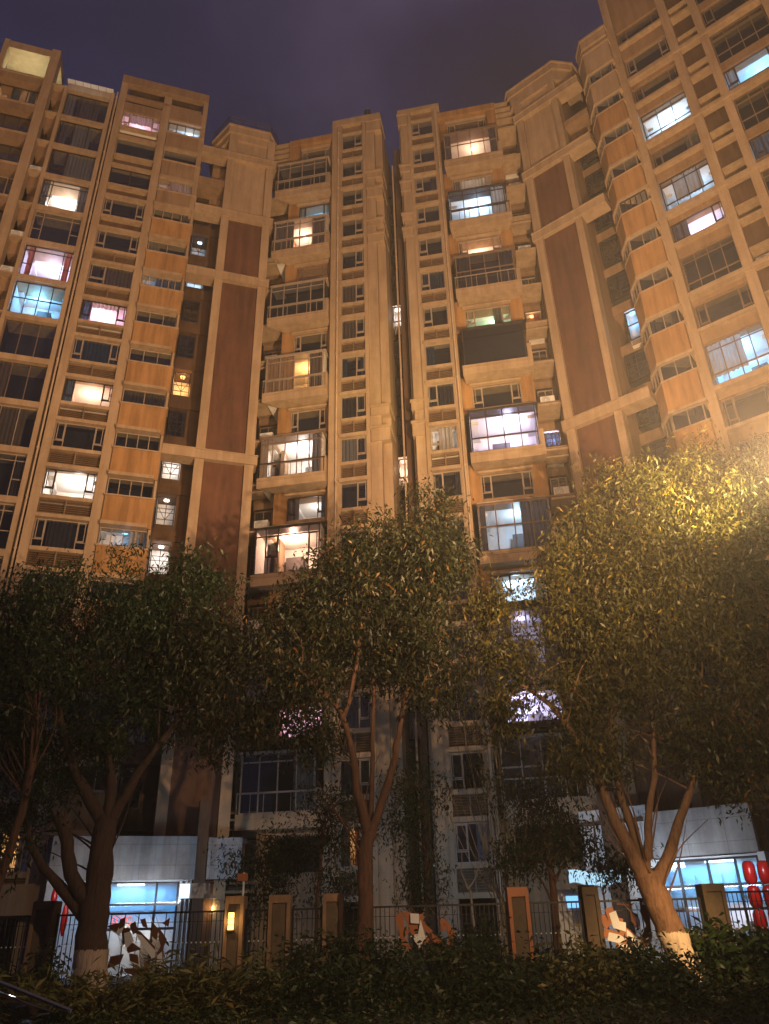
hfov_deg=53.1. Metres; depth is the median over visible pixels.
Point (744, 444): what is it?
window
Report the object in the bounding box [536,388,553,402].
window
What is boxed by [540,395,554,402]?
air conditioner
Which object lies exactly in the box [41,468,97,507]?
window
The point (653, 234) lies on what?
window
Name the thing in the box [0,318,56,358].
window
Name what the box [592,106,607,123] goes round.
window
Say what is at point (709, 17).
window
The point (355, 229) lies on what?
window
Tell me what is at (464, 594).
window
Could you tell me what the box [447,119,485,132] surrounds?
window
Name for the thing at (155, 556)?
window
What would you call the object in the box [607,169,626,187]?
window
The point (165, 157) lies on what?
window
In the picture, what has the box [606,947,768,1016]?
shrub
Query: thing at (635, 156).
window
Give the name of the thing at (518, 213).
window
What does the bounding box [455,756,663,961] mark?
tree
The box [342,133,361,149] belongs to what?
window
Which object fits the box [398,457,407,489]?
window
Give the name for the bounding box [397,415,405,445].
window
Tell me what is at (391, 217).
window
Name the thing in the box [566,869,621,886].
light box sign
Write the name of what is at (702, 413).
window
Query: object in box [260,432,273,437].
air conditioner
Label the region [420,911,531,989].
shrub
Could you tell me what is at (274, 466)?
window
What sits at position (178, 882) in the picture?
shop window
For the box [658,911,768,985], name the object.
shrub
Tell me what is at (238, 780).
window
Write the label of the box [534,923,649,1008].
shrub
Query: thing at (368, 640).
window
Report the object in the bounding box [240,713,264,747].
window
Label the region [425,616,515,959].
bare shrub
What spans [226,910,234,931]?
wall lantern
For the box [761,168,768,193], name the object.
window
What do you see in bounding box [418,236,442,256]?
window
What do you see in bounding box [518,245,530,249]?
air conditioner
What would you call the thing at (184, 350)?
window
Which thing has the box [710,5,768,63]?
window
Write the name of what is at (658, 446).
window
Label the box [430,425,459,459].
window
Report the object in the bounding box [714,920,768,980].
shrub
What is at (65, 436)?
window
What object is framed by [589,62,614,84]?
window
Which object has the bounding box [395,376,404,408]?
window
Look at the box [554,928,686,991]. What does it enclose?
shrub
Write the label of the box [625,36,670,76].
window
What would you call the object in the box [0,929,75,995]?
shrub
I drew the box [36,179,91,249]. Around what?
window
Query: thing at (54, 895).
red banner
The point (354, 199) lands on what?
window
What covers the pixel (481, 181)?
window
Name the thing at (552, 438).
window
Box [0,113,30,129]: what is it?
window
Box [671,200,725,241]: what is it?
window
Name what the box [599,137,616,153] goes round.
window
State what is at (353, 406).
window
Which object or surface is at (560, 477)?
window
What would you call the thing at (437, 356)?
window
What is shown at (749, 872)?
lantern
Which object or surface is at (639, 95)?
window
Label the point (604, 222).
window
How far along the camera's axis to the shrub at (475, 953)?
17.95 m
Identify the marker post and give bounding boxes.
[237,872,247,895]
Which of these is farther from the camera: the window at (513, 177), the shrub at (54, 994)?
the window at (513, 177)
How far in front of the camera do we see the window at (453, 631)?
38.64 m
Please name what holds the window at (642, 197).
in the apartment tower at (643, 132)
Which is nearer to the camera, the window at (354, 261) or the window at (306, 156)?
the window at (354, 261)
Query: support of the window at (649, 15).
in the apartment tower at (643, 132)
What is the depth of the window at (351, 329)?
48.68 m
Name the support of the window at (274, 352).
in the apartment tower at (329, 411)
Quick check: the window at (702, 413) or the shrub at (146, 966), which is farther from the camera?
the window at (702, 413)
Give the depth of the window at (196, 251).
54.12 m
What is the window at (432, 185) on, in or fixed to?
in the apartment tower at (489, 436)
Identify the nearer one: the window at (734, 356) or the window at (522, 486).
the window at (734, 356)
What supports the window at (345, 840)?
in the apartment tower at (329, 411)
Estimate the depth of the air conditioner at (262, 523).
43.76 m
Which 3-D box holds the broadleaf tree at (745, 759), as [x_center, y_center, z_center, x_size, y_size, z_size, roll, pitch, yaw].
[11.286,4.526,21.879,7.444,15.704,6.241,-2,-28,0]
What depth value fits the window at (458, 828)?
33.89 m
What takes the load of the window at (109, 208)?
in the apartment tower at (134, 284)
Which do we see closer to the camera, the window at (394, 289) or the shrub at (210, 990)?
the shrub at (210, 990)
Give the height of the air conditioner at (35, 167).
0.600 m
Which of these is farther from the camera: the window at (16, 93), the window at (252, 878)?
the window at (16, 93)
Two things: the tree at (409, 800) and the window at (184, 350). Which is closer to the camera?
the tree at (409, 800)
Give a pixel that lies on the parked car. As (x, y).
(14, 1010)
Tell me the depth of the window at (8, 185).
49.90 m
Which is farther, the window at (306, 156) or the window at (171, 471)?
the window at (306, 156)
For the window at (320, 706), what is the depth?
38.93 m
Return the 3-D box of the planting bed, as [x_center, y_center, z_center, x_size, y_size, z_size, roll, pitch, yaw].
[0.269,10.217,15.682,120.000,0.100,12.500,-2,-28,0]
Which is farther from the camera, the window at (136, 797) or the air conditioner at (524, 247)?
the air conditioner at (524, 247)
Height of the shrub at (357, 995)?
1.985 m
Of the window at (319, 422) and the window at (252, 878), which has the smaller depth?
the window at (252, 878)
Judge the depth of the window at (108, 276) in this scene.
48.29 m
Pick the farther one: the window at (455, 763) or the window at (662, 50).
the window at (662, 50)
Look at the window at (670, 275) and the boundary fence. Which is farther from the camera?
the window at (670, 275)
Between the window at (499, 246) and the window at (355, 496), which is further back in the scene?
the window at (499, 246)
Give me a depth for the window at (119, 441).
44.16 m
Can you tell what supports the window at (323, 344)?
in the apartment tower at (329, 411)
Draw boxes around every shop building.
[0,800,246,978]
[578,791,768,966]
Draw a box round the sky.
[0,0,603,197]
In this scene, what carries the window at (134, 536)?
in the apartment tower at (134, 284)
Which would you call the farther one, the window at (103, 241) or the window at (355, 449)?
the window at (103, 241)
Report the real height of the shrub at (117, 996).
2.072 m
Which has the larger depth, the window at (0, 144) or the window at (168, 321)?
the window at (0, 144)
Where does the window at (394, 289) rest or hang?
in the block
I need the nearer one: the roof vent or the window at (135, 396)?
the window at (135, 396)
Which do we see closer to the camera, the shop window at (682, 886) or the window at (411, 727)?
the shop window at (682, 886)
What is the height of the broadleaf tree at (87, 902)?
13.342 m
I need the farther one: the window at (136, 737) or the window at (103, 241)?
the window at (103, 241)
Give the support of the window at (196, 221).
in the apartment tower at (134, 284)
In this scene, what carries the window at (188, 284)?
in the apartment tower at (134, 284)
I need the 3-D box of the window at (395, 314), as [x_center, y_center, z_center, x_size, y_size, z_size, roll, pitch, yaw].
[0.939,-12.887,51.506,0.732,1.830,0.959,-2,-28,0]
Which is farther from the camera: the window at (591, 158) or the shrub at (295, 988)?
the window at (591, 158)
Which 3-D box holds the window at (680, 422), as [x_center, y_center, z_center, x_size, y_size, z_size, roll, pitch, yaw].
[14.598,-4.138,37.877,1.265,1.260,0.820,-2,-28,0]
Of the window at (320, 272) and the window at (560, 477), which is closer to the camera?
the window at (560, 477)
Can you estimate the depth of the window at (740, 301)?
39.94 m
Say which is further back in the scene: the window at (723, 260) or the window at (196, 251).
the window at (196, 251)
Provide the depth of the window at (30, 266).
48.08 m
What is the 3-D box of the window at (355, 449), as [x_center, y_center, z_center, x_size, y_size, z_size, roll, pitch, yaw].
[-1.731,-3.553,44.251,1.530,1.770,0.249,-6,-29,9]
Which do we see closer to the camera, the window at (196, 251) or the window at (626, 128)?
the window at (626, 128)
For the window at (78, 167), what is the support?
in the apartment tower at (134, 284)
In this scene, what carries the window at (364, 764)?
in the apartment tower at (329, 411)
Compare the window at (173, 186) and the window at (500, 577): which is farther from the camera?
the window at (173, 186)
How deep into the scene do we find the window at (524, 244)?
51.29 m
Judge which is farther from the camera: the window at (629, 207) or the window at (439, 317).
the window at (439, 317)
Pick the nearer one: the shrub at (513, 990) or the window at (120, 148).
the shrub at (513, 990)
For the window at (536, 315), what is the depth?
48.24 m
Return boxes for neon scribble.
[112,916,131,924]
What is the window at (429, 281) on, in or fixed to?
in the apartment tower at (489, 436)
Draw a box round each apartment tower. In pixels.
[0,38,279,978]
[224,112,425,969]
[396,101,624,960]
[504,0,768,859]
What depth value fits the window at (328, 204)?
55.17 m
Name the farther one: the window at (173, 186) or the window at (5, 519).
the window at (173, 186)
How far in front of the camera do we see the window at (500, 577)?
39.62 m
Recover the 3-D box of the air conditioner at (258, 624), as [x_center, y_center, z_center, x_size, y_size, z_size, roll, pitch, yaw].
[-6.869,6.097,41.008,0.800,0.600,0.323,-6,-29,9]
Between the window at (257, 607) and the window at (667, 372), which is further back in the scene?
the window at (257, 607)
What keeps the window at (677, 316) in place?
in the apartment tower at (643, 132)
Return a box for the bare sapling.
[460,854,480,949]
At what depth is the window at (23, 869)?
32.69 m
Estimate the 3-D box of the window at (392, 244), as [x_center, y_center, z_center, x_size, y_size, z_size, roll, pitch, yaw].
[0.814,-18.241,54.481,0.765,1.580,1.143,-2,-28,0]
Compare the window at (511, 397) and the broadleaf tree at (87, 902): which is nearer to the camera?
the broadleaf tree at (87, 902)
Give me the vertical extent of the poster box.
2.300 m
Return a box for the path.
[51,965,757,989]
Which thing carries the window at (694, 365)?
in the apartment tower at (643, 132)
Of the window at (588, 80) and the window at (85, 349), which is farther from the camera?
the window at (588, 80)
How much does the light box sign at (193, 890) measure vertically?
0.470 m
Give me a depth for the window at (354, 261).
51.67 m
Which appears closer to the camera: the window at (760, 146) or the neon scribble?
the neon scribble
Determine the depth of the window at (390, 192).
57.27 m
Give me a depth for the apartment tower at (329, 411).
45.62 m
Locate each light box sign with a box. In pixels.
[179,883,210,898]
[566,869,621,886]
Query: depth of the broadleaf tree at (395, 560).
23.06 m
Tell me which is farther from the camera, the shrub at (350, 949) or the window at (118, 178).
the window at (118, 178)
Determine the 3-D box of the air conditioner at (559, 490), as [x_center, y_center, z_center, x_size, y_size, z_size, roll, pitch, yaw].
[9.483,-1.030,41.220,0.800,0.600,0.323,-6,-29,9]
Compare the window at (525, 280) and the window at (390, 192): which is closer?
the window at (525, 280)
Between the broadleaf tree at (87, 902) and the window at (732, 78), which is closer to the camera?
the broadleaf tree at (87, 902)
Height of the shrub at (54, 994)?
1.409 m
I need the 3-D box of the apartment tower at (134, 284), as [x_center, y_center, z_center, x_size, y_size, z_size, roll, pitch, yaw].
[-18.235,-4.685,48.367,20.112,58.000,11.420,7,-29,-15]
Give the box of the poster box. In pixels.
[557,889,583,964]
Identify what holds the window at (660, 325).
in the apartment tower at (643, 132)
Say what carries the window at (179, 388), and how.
in the apartment tower at (134, 284)
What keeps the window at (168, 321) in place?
in the apartment tower at (134, 284)
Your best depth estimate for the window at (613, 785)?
35.04 m
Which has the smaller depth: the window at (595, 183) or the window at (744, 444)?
the window at (744, 444)
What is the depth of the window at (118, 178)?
53.50 m
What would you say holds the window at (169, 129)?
in the apartment tower at (134, 284)
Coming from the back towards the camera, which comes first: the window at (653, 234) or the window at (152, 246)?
the window at (152, 246)
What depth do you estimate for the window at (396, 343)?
50.23 m
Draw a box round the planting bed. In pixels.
[77,986,768,1023]
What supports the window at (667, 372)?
in the apartment tower at (643, 132)
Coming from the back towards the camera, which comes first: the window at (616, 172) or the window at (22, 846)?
the window at (616, 172)
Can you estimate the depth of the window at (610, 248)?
47.08 m
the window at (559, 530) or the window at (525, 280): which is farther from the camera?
the window at (525, 280)
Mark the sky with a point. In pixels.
(296, 68)
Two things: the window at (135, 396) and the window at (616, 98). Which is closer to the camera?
the window at (135, 396)
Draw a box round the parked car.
[0,980,71,1023]
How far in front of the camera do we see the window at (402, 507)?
44.83 m
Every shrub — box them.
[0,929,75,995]
[0,965,114,1019]
[49,936,207,1023]
[105,957,199,999]
[137,939,323,1021]
[233,951,379,1018]
[254,918,392,997]
[291,927,496,1018]
[350,926,501,1006]
[409,947,577,1018]
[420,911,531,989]
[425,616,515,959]
[434,930,573,999]
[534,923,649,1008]
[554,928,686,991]
[597,940,722,1003]
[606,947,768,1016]
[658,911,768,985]
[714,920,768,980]
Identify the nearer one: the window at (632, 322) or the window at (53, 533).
the window at (53, 533)
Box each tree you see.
[0,534,253,995]
[0,621,95,891]
[119,466,494,975]
[199,768,398,967]
[362,747,470,977]
[452,421,768,986]
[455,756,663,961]
[661,421,768,829]
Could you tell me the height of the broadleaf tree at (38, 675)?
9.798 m
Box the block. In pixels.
[388,149,438,964]
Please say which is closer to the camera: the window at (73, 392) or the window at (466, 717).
the window at (466, 717)
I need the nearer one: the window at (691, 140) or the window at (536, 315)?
the window at (691, 140)
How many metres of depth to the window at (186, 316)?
51.32 m
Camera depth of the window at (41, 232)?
49.77 m
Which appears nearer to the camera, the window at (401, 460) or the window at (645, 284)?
the window at (645, 284)
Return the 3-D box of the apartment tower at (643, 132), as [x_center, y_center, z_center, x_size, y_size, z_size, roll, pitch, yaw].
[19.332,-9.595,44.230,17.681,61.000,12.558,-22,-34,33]
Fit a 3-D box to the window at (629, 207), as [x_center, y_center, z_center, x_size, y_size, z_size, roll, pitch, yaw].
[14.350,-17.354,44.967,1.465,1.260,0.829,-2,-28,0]
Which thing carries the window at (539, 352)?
in the apartment tower at (489, 436)
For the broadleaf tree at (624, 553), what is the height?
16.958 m
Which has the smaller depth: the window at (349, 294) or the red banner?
the red banner
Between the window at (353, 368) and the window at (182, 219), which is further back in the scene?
the window at (182, 219)
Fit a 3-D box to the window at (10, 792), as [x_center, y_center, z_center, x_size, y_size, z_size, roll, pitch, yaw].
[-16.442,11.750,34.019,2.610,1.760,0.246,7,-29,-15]
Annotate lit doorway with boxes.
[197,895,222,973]
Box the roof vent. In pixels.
[364,109,370,114]
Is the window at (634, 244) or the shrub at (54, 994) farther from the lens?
the window at (634, 244)
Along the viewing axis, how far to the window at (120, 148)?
54.81 m
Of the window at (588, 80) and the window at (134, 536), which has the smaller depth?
the window at (134, 536)
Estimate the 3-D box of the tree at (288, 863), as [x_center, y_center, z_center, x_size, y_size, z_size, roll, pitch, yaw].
[-2.724,11.748,25.470,6.501,6.694,4.053,-2,-28,0]
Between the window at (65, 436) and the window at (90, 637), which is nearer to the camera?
the window at (90, 637)
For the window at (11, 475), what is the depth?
40.98 m
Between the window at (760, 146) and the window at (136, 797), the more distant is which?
the window at (760, 146)
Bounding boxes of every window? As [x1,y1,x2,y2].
[0,83,42,138]
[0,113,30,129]
[0,144,22,162]
[0,176,12,194]
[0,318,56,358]
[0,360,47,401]
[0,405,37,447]
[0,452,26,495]
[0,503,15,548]
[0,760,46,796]
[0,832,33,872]
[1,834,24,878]
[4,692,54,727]
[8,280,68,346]
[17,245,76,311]
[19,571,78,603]
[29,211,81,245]
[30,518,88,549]
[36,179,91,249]
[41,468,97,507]
[44,836,53,864]
[47,149,95,180]
[52,422,105,450]
[55,120,101,151]
[55,764,115,790]
[60,378,113,414]
[62,93,108,122]
[67,698,122,722]
[70,338,120,364]
[78,299,126,333]
[78,637,127,659]
[87,263,133,288]
[88,580,139,601]
[95,229,139,253]
[97,527,147,547]
[102,197,144,220]
[106,478,154,497]
[107,881,179,971]
[108,167,150,189]
[114,431,160,450]
[115,138,155,160]
[118,766,143,808]
[120,111,160,139]
[122,388,166,406]
[126,711,150,743]
[129,348,171,365]
[135,310,176,326]
[141,274,181,290]
[147,240,186,255]
[148,543,170,574]
[153,208,190,223]
[154,496,175,525]
[158,178,192,193]
[161,462,180,479]
[163,149,196,164]
[166,410,186,436]
[168,122,199,137]
[172,371,190,396]
[177,334,195,358]
[182,300,199,322]
[186,282,201,288]
[190,235,207,256]
[194,220,208,225]
[231,838,255,881]
[235,774,240,811]
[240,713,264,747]
[247,604,267,626]
[251,554,273,574]
[254,508,272,525]
[258,465,277,477]
[259,424,277,438]
[264,349,280,359]
[278,706,323,747]
[287,494,326,529]
[290,408,325,431]
[294,332,327,352]
[297,264,329,300]
[299,203,330,226]
[302,148,331,174]
[339,828,372,867]
[340,695,370,729]
[340,758,370,795]
[341,318,364,339]
[341,355,365,377]
[341,394,365,418]
[341,436,366,461]
[341,481,366,507]
[341,529,367,547]
[341,640,369,666]
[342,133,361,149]
[342,160,362,176]
[342,188,362,205]
[342,218,362,236]
[342,249,363,268]
[342,282,363,302]
[388,183,395,211]
[389,211,396,238]
[390,241,398,268]
[391,272,399,301]
[393,305,401,334]
[394,340,402,369]
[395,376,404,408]
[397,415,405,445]
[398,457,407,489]
[400,500,409,533]
[408,708,419,744]
[411,120,432,135]
[413,147,434,163]
[414,175,437,192]
[416,205,439,223]
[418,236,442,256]
[420,270,445,290]
[422,305,448,326]
[425,342,451,365]
[427,382,454,406]
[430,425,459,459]
[432,470,462,497]
[437,518,464,545]
[441,574,470,600]
[442,626,474,658]
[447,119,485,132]
[447,686,480,721]
[450,751,485,789]
[452,174,493,190]
[454,822,492,863]
[458,236,501,254]
[465,305,511,327]
[472,382,522,407]
[480,470,534,498]
[490,572,548,602]
[503,153,518,181]
[506,689,563,732]
[512,211,524,216]
[515,243,529,249]
[521,276,535,284]
[525,311,544,344]
[532,348,547,360]
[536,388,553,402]
[544,430,563,467]
[549,475,567,494]
[557,524,574,540]
[581,138,599,169]
[585,77,599,93]
[585,168,606,199]
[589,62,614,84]
[590,754,615,792]
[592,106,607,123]
[594,200,614,233]
[596,91,622,113]
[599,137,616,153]
[599,233,622,268]
[603,122,630,144]
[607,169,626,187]
[607,269,631,305]
[611,154,640,177]
[615,204,636,222]
[617,9,659,43]
[619,189,650,212]
[623,347,650,387]
[624,241,645,259]
[624,308,642,348]
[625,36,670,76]
[628,226,660,250]
[633,65,678,102]
[633,280,655,300]
[636,390,661,432]
[638,266,672,290]
[641,91,691,139]
[643,322,670,343]
[643,437,672,479]
[648,308,683,334]
[651,128,700,167]
[653,367,686,389]
[657,855,768,966]
[659,158,714,210]
[659,354,696,380]
[664,416,695,437]
[666,544,696,579]
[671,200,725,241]
[671,403,710,430]
[677,468,698,484]
[680,234,742,291]
[693,661,726,712]
[694,283,754,327]
[700,0,747,27]
[705,322,768,384]
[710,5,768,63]
[720,383,768,426]
[723,45,768,89]
[733,433,768,489]
[734,80,768,130]
[749,130,768,159]
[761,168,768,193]
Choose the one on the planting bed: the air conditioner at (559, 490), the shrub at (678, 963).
the shrub at (678, 963)
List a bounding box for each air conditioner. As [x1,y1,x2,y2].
[0,265,13,271]
[10,230,23,235]
[30,165,41,170]
[247,620,260,629]
[254,520,268,527]
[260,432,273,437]
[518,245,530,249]
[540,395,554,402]
[553,486,568,494]
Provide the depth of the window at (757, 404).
37.03 m
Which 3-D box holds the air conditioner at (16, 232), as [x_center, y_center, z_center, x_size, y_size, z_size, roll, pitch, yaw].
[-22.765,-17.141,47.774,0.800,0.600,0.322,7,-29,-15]
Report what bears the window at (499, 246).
in the apartment tower at (489, 436)
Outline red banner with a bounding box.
[51,889,68,936]
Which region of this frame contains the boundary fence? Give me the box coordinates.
[0,883,768,988]
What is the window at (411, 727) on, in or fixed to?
in the block
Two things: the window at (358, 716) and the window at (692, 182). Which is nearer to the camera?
the window at (358, 716)
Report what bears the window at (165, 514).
in the apartment tower at (134, 284)
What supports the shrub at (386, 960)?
on the planting bed
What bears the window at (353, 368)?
in the apartment tower at (329, 411)
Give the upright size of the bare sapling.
3.609 m
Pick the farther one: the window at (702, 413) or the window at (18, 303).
the window at (18, 303)
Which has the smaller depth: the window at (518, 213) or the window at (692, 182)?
the window at (692, 182)
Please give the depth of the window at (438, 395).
44.92 m
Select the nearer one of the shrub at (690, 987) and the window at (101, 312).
the shrub at (690, 987)
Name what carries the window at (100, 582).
in the apartment tower at (134, 284)
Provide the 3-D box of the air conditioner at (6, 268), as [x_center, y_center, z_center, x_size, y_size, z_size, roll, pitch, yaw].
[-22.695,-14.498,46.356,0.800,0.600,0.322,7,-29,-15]

